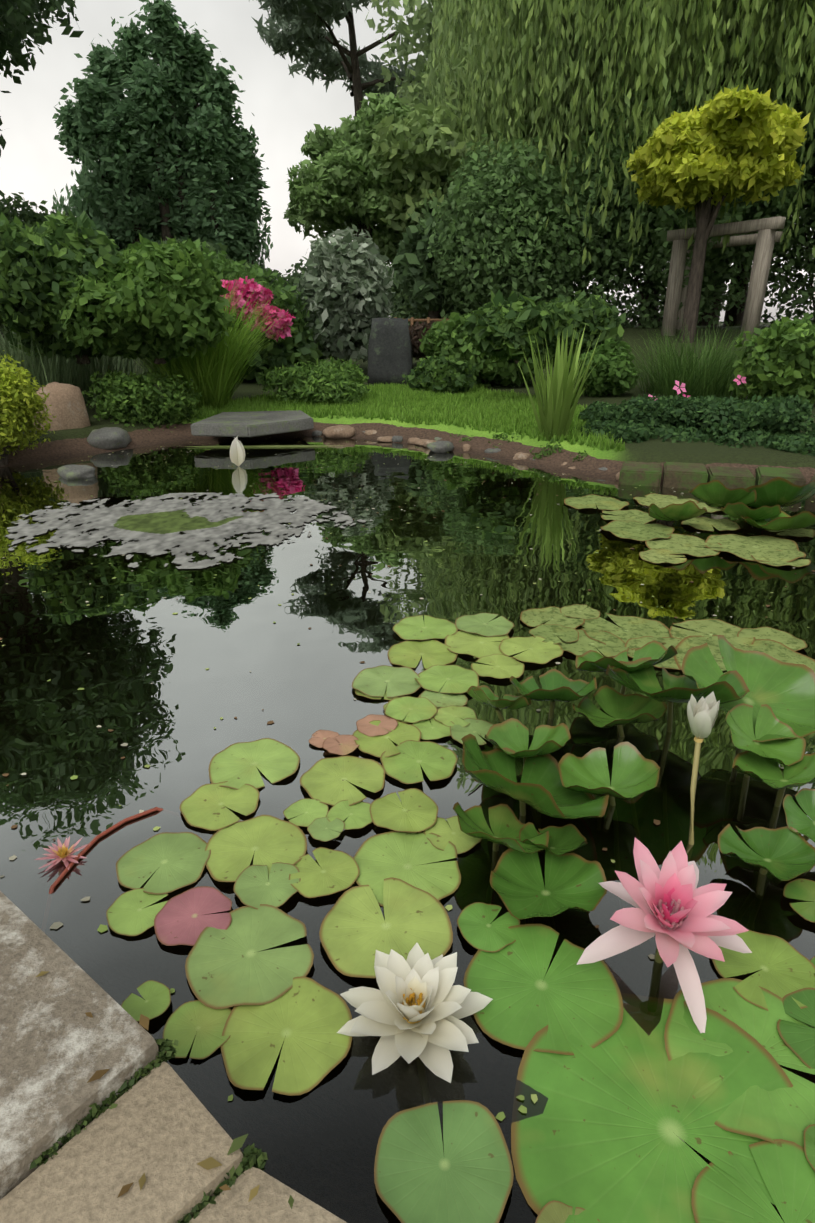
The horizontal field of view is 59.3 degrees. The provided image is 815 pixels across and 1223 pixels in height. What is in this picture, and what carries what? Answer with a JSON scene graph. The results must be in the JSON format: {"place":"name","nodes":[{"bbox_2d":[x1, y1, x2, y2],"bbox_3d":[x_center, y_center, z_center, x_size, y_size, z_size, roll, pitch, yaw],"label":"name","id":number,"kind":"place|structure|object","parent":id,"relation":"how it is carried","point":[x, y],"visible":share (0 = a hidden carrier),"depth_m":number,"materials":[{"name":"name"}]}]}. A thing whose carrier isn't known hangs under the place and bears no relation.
{"place":"outdoors","nodes":[
{"label":"outdoors","id":0,"kind":"place"},
{"bbox_2d":[131,265,291,408],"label":"fountain grass","id":1,"kind":"object","parent":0,"point":[213,373],"depth_m":6.46,"materials":[{"name":"green plant"}]},
{"bbox_2d":[180,382,624,452],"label":"lawn grass","id":2,"kind":"structure","parent":0,"point":[488,409],"depth_m":6.42,"materials":[{"name":"green plant"}]},
{"bbox_2d":[0,322,814,483],"bbox_3d":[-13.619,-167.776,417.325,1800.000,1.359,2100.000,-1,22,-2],"label":"terrain","id":3,"kind":"structure","parent":0,"point":[66,443],"depth_m":5.38,"materials":[{"name":"plant"}]},
{"bbox_2d":[0,354,55,465],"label":"golden shrub","id":4,"kind":"object","parent":3,"relation":"on","point":[20,402],"depth_m":4.67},
{"bbox_2d":[0,0,83,157],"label":"dark tree","id":5,"kind":"object","parent":3,"relation":"on","point":[17,21],"visible":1,"depth_m":11.28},
{"bbox_2d":[0,190,84,334],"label":"hedge foliage","id":6,"kind":"object","parent":3,"relation":"on","point":[28,216],"depth_m":13.66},
{"bbox_2d":[0,325,117,398],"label":"pale grasses","id":7,"kind":"object","parent":3,"relation":"on","point":[52,370],"visible":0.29,"depth_m":6.00,"materials":[{"name":"green plant"}]},
{"bbox_2d":[34,382,90,430],"bbox_3d":[-2.708,-1.508,5.605,0.418,0.553,0.336,-19,28,-38],"label":"sandstone boulder","id":8,"kind":"object","parent":3,"relation":"on","point":[67,409],"visible":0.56,"depth_m":5.48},
{"bbox_2d":[0,209,129,359],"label":"bush","id":9,"kind":"object","parent":3,"relation":"on","point":[38,263],"visible":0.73,"depth_m":5.43,"materials":[{"name":"green plant"}]},
{"bbox_2d":[52,94,100,226],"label":"conifer spire foliage","id":10,"kind":"object","parent":3,"relation":"on","point":[66,119],"depth_m":17.08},
{"bbox_2d":[66,340,90,364],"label":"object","id":11,"kind":"object","parent":3,"relation":"on","point":[84,359],"visible":0.19,"depth_m":6.10,"materials":[{"name":"brown plant"}]},
{"bbox_2d":[0,891,158,1199],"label":"coping stone","id":12,"kind":"object","parent":3,"relation":"on","point":[59,1048],"visible":0.54,"depth_m":0.81,"materials":[{"name":"stone"}]},
{"bbox_2d":[0,324,158,402],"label":"pale grasses","id":13,"kind":"object","parent":3,"relation":"on","point":[126,363],"visible":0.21,"depth_m":6.65,"materials":[{"name":"green plant"}]},
{"bbox_2d":[60,70,126,250],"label":"conifer spire foliage","id":14,"kind":"object","parent":3,"relation":"on","point":[91,95],"depth_m":16.29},
{"bbox_2d":[74,34,135,249],"bbox_3d":[-7.091,-10.059,17.444,1.811,6.524,1.879,-1,22,-2],"label":"conifer spire foliage","id":15,"kind":"object","parent":3,"relation":"on","point":[100,67],"depth_m":16.34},
{"bbox_2d":[87,427,131,449],"bbox_3d":[-2.299,-1.327,5.522,0.290,0.175,0.361,3,22,7],"label":"grey rock","id":16,"kind":"object","parent":3,"relation":"on","point":[109,438],"visible":0.77,"depth_m":5.40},
{"bbox_2d":[0,1062,243,1222],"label":"coping stone","id":17,"kind":"object","parent":3,"relation":"on","point":[162,1129],"visible":0.97,"depth_m":0.71,"materials":[{"name":"stone"}]},
{"bbox_2d":[29,1039,267,1222],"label":"joint moss","id":18,"kind":"object","parent":17,"relation":"on","point":[252,1155],"visible":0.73,"depth_m":0.74,"materials":[{"name":"green plant"}]},
{"bbox_2d":[36,971,293,1208],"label":"fallen leaves","id":19,"kind":"object","parent":17,"relation":"on","point":[211,1162],"visible":1,"depth_m":0.71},
{"bbox_2d":[92,96,161,246],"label":"conifer spire foliage","id":20,"kind":"object","parent":3,"relation":"on","point":[116,121],"depth_m":16.24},
{"bbox_2d":[81,367,201,430],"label":"round shrub","id":21,"kind":"object","parent":3,"relation":"on","point":[126,397],"visible":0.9,"depth_m":5.92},
{"bbox_2d":[107,16,177,247],"bbox_3d":[-6.088,-10.043,17.211,1.837,6.674,1.847,-1,22,-2],"label":"conifer tree","id":22,"kind":"object","parent":3,"relation":"on","point":[128,52],"depth_m":15.90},
{"bbox_2d":[54,233,235,361],"bbox_3d":[-2.102,-2.576,5.890,1.414,0.993,1.474,-1,22,-2],"label":"bush","id":23,"kind":"object","parent":3,"relation":"on","point":[155,300],"visible":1,"depth_m":5.52,"materials":[{"name":"green plant"}]},
{"bbox_2d":[154,357,165,363],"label":"hedge shrub stems","id":24,"kind":"object","parent":3,"relation":"on","point":[159,361],"visible":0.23,"depth_m":6.08,"materials":[{"name":"brown plant"}]},
{"bbox_2d":[50,63,272,267],"bbox_3d":[-6.054,-10.320,17.807,5.331,6.159,2.934,-1,22,-2],"label":"tree","id":25,"kind":"object","parent":3,"relation":"on","point":[80,205],"visible":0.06,"depth_m":17.15,"materials":[{"name":"green plant"}]},
{"bbox_2d":[120,49,205,244],"bbox_3d":[-5.535,-9.383,16.512,1.748,6.033,1.898,-1,22,-2],"label":"conifer tree","id":26,"kind":"object","parent":3,"relation":"on","point":[150,86],"depth_m":15.98,"materials":[{"name":"plant"}]},
{"bbox_2d":[128,0,198,240],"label":"conifer tree","id":27,"kind":"object","parent":3,"relation":"on","point":[163,41],"depth_m":15.84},
{"bbox_2d":[172,21,238,248],"bbox_3d":[-4.913,-10.012,17.251,1.803,6.758,1.761,-1,22,-2],"label":"conifer tree","id":28,"kind":"object","parent":3,"relation":"on","point":[195,48],"depth_m":16.18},
{"bbox_2d":[176,100,250,265],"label":"conifer spire foliage","id":29,"kind":"object","parent":3,"relation":"on","point":[204,134],"depth_m":16.47,"materials":[{"name":"plant"}]},
{"bbox_2d":[160,234,275,280],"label":"bush","id":30,"kind":"object","parent":3,"relation":"on","point":[217,248],"depth_m":14.63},
{"bbox_2d":[188,51,264,260],"bbox_3d":[-4.352,-9.776,17.486,1.646,6.220,2.000,-1,22,-2],"label":"conifer tree","id":31,"kind":"object","parent":3,"relation":"on","point":[224,99],"depth_m":16.79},
{"bbox_2d":[182,238,301,351],"bbox_3d":[-2.253,-3.790,8.782,1.909,1.297,1.679,-1,22,-2],"label":"bush","id":32,"kind":"object","parent":3,"relation":"on","point":[255,272],"visible":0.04,"depth_m":8.47,"materials":[{"name":"green plant"}]},
{"bbox_2d":[229,113,271,268],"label":"conifer spire foliage","id":33,"kind":"object","parent":3,"relation":"on","point":[253,174],"depth_m":17.44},
{"bbox_2d":[191,410,313,436],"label":"stone slab","id":34,"kind":"structure","parent":3,"relation":"on","point":[244,424],"depth_m":5.69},
{"bbox_2d":[189,1167,346,1222],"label":"coping stone","id":35,"kind":"object","parent":3,"relation":"on","point":[268,1203],"visible":1,"depth_m":0.69,"materials":[{"name":"stone"}]},
{"bbox_2d":[229,281,323,381],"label":"rhododendron shrub","id":36,"kind":"object","parent":3,"relation":"on","point":[287,351],"depth_m":8.74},
{"bbox_2d":[220,276,295,341],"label":"pink flowers","id":37,"kind":"object","parent":36,"relation":"attached to","point":[266,295],"visible":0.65,"depth_m":7.91,"materials":[{"name":"pink plant"}]},
{"bbox_2d":[261,259,336,367],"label":"grey green shrub","id":38,"kind":"object","parent":3,"relation":"on","point":[293,278],"visible":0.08,"depth_m":9.32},
{"bbox_2d":[256,356,370,404],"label":"shrub","id":39,"kind":"object","parent":3,"relation":"on","point":[326,383],"depth_m":6.91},
{"bbox_2d":[312,430,321,435],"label":"stone","id":40,"kind":"object","parent":3,"relation":"on","point":[316,433],"visible":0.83,"depth_m":6.08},
{"bbox_2d":[323,425,354,438],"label":"bank rock","id":41,"kind":"object","parent":3,"relation":"on","point":[340,432],"visible":0.92,"depth_m":5.97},
{"bbox_2d":[252,0,433,236],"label":"tree","id":42,"kind":"object","parent":3,"relation":"on","point":[301,20],"depth_m":27.84,"materials":[{"name":"plant"}]},
{"bbox_2d":[293,221,394,362],"bbox_3d":[-0.919,-4.227,9.559,1.516,1.745,1.553,-1,22,-2],"label":"pale flowering shrub","id":43,"kind":"object","parent":3,"relation":"on","point":[342,287],"depth_m":9.09,"materials":[{"name":"plant"}]},
{"bbox_2d":[283,92,442,270],"bbox_3d":[-1.137,-9.880,18.697,4.128,5.666,4.370,-1,22,-2],"label":"tree","id":44,"kind":"object","parent":3,"relation":"on","point":[336,183],"depth_m":17.22,"materials":[{"name":"plant"}]},
{"bbox_2d":[364,430,376,434],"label":"pebble","id":45,"kind":"object","parent":3,"relation":"on","point":[368,432],"visible":0.4,"depth_m":6.01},
{"bbox_2d":[377,436,391,441],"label":"stone","id":46,"kind":"object","parent":3,"relation":"on","point":[385,439],"visible":0.69,"depth_m":5.80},
{"bbox_2d":[367,318,412,384],"bbox_3d":[-0.212,-3.163,8.730,0.571,0.772,0.269,-1,22,-2],"label":"standing stone","id":47,"kind":"object","parent":3,"relation":"on","point":[390,358],"visible":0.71,"depth_m":8.62,"materials":[{"name":"stone"}]},
{"bbox_2d":[392,436,402,441],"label":"stone","id":48,"kind":"object","parent":3,"relation":"on","point":[397,438],"visible":0.85,"depth_m":5.76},
{"bbox_2d":[0,436,814,1222],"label":"water surface","id":49,"kind":"object","parent":3,"relation":"in","point":[156,696],"depth_m":1.88,"materials":[{"name":"liquid"}]},
{"bbox_2d":[57,464,94,479],"bbox_3d":[-2.092,-0.875,4.538,0.216,0.094,0.256,-13,25,-29],"label":"grey rock","id":50,"kind":"object","parent":49,"relation":"on","point":[71,472],"visible":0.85,"depth_m":4.47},
{"bbox_2d":[49,807,162,893],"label":"flower stem","id":51,"kind":"object","parent":49,"relation":"on","point":[86,849],"visible":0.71,"depth_m":1.34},
{"bbox_2d":[34,836,90,871],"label":"water lily flower","id":52,"kind":"object","parent":51,"relation":"attached to","point":[60,852],"visible":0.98,"depth_m":1.29,"materials":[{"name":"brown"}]},
{"bbox_2d":[4,493,372,568],"bbox_3d":[-1.055,-0.421,3.442,1.772,0.001,1.361,-1,22,-2],"label":"lily pad patch","id":53,"kind":"object","parent":49,"relation":"on","point":[156,525],"visible":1,"depth_m":3.43,"materials":[{"name":"plant"}]},
{"bbox_2d":[230,436,245,465],"bbox_3d":[-1.137,-1.072,4.790,0.089,0.205,0.086,-1,22,-2],"label":"water lily bud","id":54,"kind":"object","parent":49,"relation":"on","point":[237,454],"visible":1,"depth_m":4.77,"materials":[{"name":"white plant"}]},
{"bbox_2d":[0,437,814,1141],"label":"floating debris specks","id":55,"kind":"object","parent":49,"relation":"on","point":[230,1097],"visible":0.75,"depth_m":1.44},
{"bbox_2d":[337,943,492,1082],"bbox_3d":[0.012,0.763,1.084,0.217,0.581,0.226,-1,22,-2],"label":"white water lily","id":56,"kind":"object","parent":49,"relation":"on","point":[417,1004],"visible":1,"depth_m":0.97,"materials":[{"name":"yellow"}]},
{"bbox_2d":[106,613,814,1222],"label":"lily pads","id":57,"kind":"object","parent":49,"relation":"on","point":[628,1095],"visible":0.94,"depth_m":1.02,"materials":[{"name":"plant"}]},
{"bbox_2d":[453,477,814,1170],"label":"lotus leaves","id":58,"kind":"object","parent":49,"relation":"on","point":[767,703],"visible":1,"depth_m":1.46,"materials":[{"name":"plant"}]},
{"bbox_2d":[493,685,808,874],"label":"leaf stems","id":59,"kind":"object","parent":49,"relation":"on","point":[778,802],"visible":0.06,"depth_m":1.61,"materials":[{"name":"green"}]},
{"bbox_2d":[576,838,751,1032],"bbox_3d":[0.382,0.677,1.151,0.230,0.691,0.236,16,27,34],"label":"water lily flower","id":60,"kind":"object","parent":49,"relation":"on","point":[673,910],"depth_m":1.03,"materials":[{"name":"plant"}]},
{"bbox_2d":[520,493,814,673],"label":"lily pads","id":61,"kind":"object","parent":49,"relation":"on","point":[606,638],"visible":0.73,"depth_m":2.35,"materials":[{"name":"plant"}]},
{"bbox_2d":[688,742,700,844],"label":"flower stem","id":62,"kind":"object","parent":49,"relation":"on","point":[697,749],"visible":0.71,"depth_m":1.34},
{"bbox_2d":[687,692,719,742],"bbox_3d":[0.547,0.198,1.339,0.061,0.100,0.051,-1,28,-2],"label":"water lily bud","id":63,"kind":"object","parent":62,"relation":"attached to","point":[702,713],"visible":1,"depth_m":1.33,"materials":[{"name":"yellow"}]},
{"bbox_2d":[407,438,418,443],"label":"stone","id":64,"kind":"object","parent":3,"relation":"on","point":[411,440],"visible":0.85,"depth_m":5.70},
{"bbox_2d":[394,317,448,324],"bbox_3d":[0.378,-4.951,13.111,1.232,0.800,0.050,-1,22,-2],"label":"wooden rail fence","id":65,"kind":"object","parent":3,"relation":"on","point":[412,320],"visible":0.23,"depth_m":12.96,"materials":[{"name":"brown wood"}]},
{"bbox_2d":[415,439,427,445],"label":"stone","id":66,"kind":"object","parent":3,"relation":"on","point":[419,442],"visible":0.62,"depth_m":5.63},
{"bbox_2d":[409,320,436,359],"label":"copper hedge","id":67,"kind":"object","parent":3,"relation":"on","point":[416,331],"depth_m":10.10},
{"bbox_2d":[379,262,475,325],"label":"hedge foliage","id":68,"kind":"object","parent":3,"relation":"on","point":[404,308],"visible":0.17,"depth_m":17.17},
{"bbox_2d":[422,440,435,446],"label":"stone","id":69,"kind":"object","parent":3,"relation":"on","point":[425,443],"visible":0.62,"depth_m":5.56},
{"bbox_2d":[388,214,473,318],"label":"bush","id":70,"kind":"object","parent":3,"relation":"on","point":[414,279],"depth_m":14.92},
{"bbox_2d":[404,60,461,111],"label":"tree foliage","id":71,"kind":"object","parent":3,"relation":"on","point":[420,87],"depth_m":19.86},
{"bbox_2d":[427,441,453,452],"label":"bank rock","id":72,"kind":"object","parent":3,"relation":"on","point":[441,446],"visible":1,"depth_m":5.33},
{"bbox_2d":[402,353,480,393],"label":"shrub","id":73,"kind":"object","parent":3,"relation":"on","point":[439,373],"depth_m":7.65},
{"bbox_2d":[462,444,470,450],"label":"stone","id":74,"kind":"object","parent":3,"relation":"on","point":[466,447],"visible":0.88,"depth_m":5.35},
{"bbox_2d":[419,303,540,386],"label":"round shrub","id":75,"kind":"object","parent":3,"relation":"on","point":[447,338],"depth_m":8.12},
{"bbox_2d":[365,0,600,105],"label":"tree foliage","id":76,"kind":"object","parent":3,"relation":"on","point":[419,23],"visible":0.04,"depth_m":20.81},
{"bbox_2d":[484,448,500,452],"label":"pebble","id":77,"kind":"object","parent":3,"relation":"on","point":[491,450],"visible":0.42,"depth_m":5.22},
{"bbox_2d":[367,35,626,233],"bbox_3d":[2.531,-10.453,18.495,7.393,6.499,6.290,-1,22,-2],"label":"tree foliage","id":78,"kind":"object","parent":3,"relation":"on","point":[429,146],"depth_m":16.12,"materials":[{"name":"plant"}]},
{"bbox_2d":[488,433,522,447],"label":"ground cover plants","id":79,"kind":"object","parent":3,"relation":"on","point":[501,435],"visible":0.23,"depth_m":5.35,"materials":[{"name":"green plant"}]},
{"bbox_2d":[461,289,579,363],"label":"shrub","id":80,"kind":"object","parent":3,"relation":"on","point":[499,326],"depth_m":6.36,"materials":[{"name":"plant"}]},
{"bbox_2d":[407,120,634,318],"bbox_3d":[2.332,-7.792,14.902,4.702,4.106,4.404,-1,22,-2],"label":"hedge foliage","id":81,"kind":"object","parent":3,"relation":"on","point":[489,220],"depth_m":13.55,"materials":[{"name":"plant"}]},
{"bbox_2d":[513,452,529,459],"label":"pebble","id":82,"kind":"object","parent":3,"relation":"on","point":[519,455],"visible":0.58,"depth_m":4.98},
{"bbox_2d":[529,438,565,459],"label":"ground cover plants","id":83,"kind":"object","parent":3,"relation":"on","point":[545,452],"visible":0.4,"depth_m":4.92,"materials":[{"name":"green plant"}]},
{"bbox_2d":[518,324,602,440],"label":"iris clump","id":84,"kind":"object","parent":3,"relation":"on","point":[557,397],"visible":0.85,"depth_m":4.96,"materials":[{"name":"green plant"}]},
{"bbox_2d":[570,450,587,460],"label":"small plant","id":85,"kind":"object","parent":3,"relation":"on","point":[582,454],"visible":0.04,"depth_m":4.74,"materials":[{"name":"green plant"}]},
{"bbox_2d":[537,290,625,368],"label":"shrub","id":86,"kind":"object","parent":3,"relation":"on","point":[596,313],"visible":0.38,"depth_m":8.05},
{"bbox_2d":[563,337,642,396],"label":"shrub","id":87,"kind":"object","parent":3,"relation":"on","point":[606,376],"depth_m":7.13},
{"bbox_2d":[578,400,629,424],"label":"ground cover foliage","id":88,"kind":"object","parent":3,"relation":"on","point":[590,411],"visible":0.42,"depth_m":5.56,"materials":[{"name":"green plant"}]},
{"bbox_2d":[576,414,659,442],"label":"ground cover foliage","id":89,"kind":"object","parent":3,"relation":"on","point":[630,432],"visible":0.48,"depth_m":5.05,"materials":[{"name":"green plant"}]},
{"bbox_2d":[424,0,814,292],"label":"weeping willow","id":90,"kind":"object","parent":3,"relation":"on","point":[517,34],"depth_m":12.30,"materials":[{"name":"plant"}]},
{"bbox_2d":[619,461,661,486],"bbox_3d":[1.429,-0.699,4.447,0.235,0.400,0.320,7,23,17],"label":"edging stone","id":91,"kind":"object","parent":3,"relation":"on","point":[640,473],"visible":0.35,"depth_m":4.26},
{"bbox_2d":[601,394,685,427],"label":"ground cover foliage","id":92,"kind":"object","parent":3,"relation":"on","point":[641,409],"visible":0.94,"depth_m":5.20,"materials":[{"name":"green plant"}]},
{"bbox_2d":[540,72,814,327],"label":"hedge foliage","id":93,"kind":"object","parent":3,"relation":"on","point":[663,221],"depth_m":13.56,"materials":[{"name":"plant"}]},
{"bbox_2d":[646,419,714,442],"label":"ground cover foliage","id":94,"kind":"object","parent":3,"relation":"on","point":[682,429],"visible":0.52,"depth_m":4.97,"materials":[{"name":"green plant"}]},
{"bbox_2d":[663,462,707,488],"bbox_3d":[1.666,-0.681,4.370,0.239,0.400,0.320,7,23,16],"label":"edging stone","id":95,"kind":"object","parent":3,"relation":"on","point":[684,475],"visible":0.38,"depth_m":4.19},
{"bbox_2d":[570,0,809,325],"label":"tree foliage","id":96,"kind":"object","parent":3,"relation":"on","point":[691,60],"depth_m":15.89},
{"bbox_2d":[647,375,745,397],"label":"pink flowers","id":97,"kind":"object","parent":3,"relation":"on","point":[684,389],"visible":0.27,"depth_m":6.36,"materials":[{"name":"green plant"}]},
{"bbox_2d":[664,395,758,432],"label":"ground cover foliage","id":98,"kind":"object","parent":3,"relation":"on","point":[707,411],"visible":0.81,"depth_m":5.05,"materials":[{"name":"green plant"}]},
{"bbox_2d":[616,3,814,325],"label":"tree","id":99,"kind":"object","parent":3,"relation":"on","point":[732,312],"depth_m":20.13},
{"bbox_2d":[626,85,809,342],"bbox_3d":[4.504,-5.614,10.733,2.463,3.358,2.455,-1,22,-2],"label":"golden tree","id":100,"kind":"object","parent":3,"relation":"on","point":[681,160],"depth_m":9.92,"materials":[{"name":"plant"}]},
{"bbox_2d":[661,216,785,344],"bbox_3d":[5.307,-5.479,12.304,1.738,1.863,3.319,10,24,23],"label":"wooden arbor","id":101,"kind":"object","parent":3,"relation":"on","point":[766,237],"visible":0.73,"depth_m":11.11,"materials":[{"name":"grey wood"}]},
{"bbox_2d":[707,466,755,488],"bbox_3d":[1.907,-0.641,4.304,0.238,0.400,0.320,7,23,16],"label":"edging stone","id":102,"kind":"object","parent":3,"relation":"on","point":[733,477],"visible":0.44,"depth_m":4.12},
{"bbox_2d":[700,421,778,448],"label":"ground cover foliage","id":103,"kind":"object","parent":3,"relation":"on","point":[719,438],"visible":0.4,"depth_m":4.80,"materials":[{"name":"green plant"}]},
{"bbox_2d":[728,312,814,403],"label":"shrub","id":104,"kind":"object","parent":3,"relation":"on","point":[780,361],"visible":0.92,"depth_m":6.16,"materials":[{"name":"plant"}]},
{"bbox_2d":[728,394,814,434],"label":"ground cover foliage","id":105,"kind":"object","parent":3,"relation":"on","point":[789,413],"visible":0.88,"depth_m":4.83,"materials":[{"name":"green plant"}]},
{"bbox_2d":[729,92,814,326],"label":"hedge foliage","id":106,"kind":"object","parent":3,"relation":"on","point":[797,248],"depth_m":14.01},
{"bbox_2d":[755,466,805,485],"bbox_3d":[2.158,-0.620,4.220,0.238,0.400,0.320,8,23,19],"label":"edging stone","id":107,"kind":"object","parent":3,"relation":"on","point":[767,474],"visible":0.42,"depth_m":4.08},
{"bbox_2d":[754,430,814,455],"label":"ground cover foliage","id":108,"kind":"object","parent":3,"relation":"on","point":[797,443],"visible":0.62,"depth_m":4.57,"materials":[{"name":"green plant"}]},
{"bbox_2d":[0,0,814,321],"label":"sky","id":109,"kind":"structure","parent":0,"point":[284,107],"materials":[{"name":"white"}]},
{"bbox_2d":[619,319,762,400],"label":"fine grass","id":110,"kind":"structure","parent":0,"point":[707,381],"depth_m":7.06,"materials":[{"name":"green plant"}]},
{"bbox_2d":[697,271,721,325],"bbox_3d":[10.310,-15.676,20.803,4.543,14.140,6.379,-1,22,-2],"label":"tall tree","id":111,"kind":"object","parent":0,"point":[703,323],"depth_m":23.13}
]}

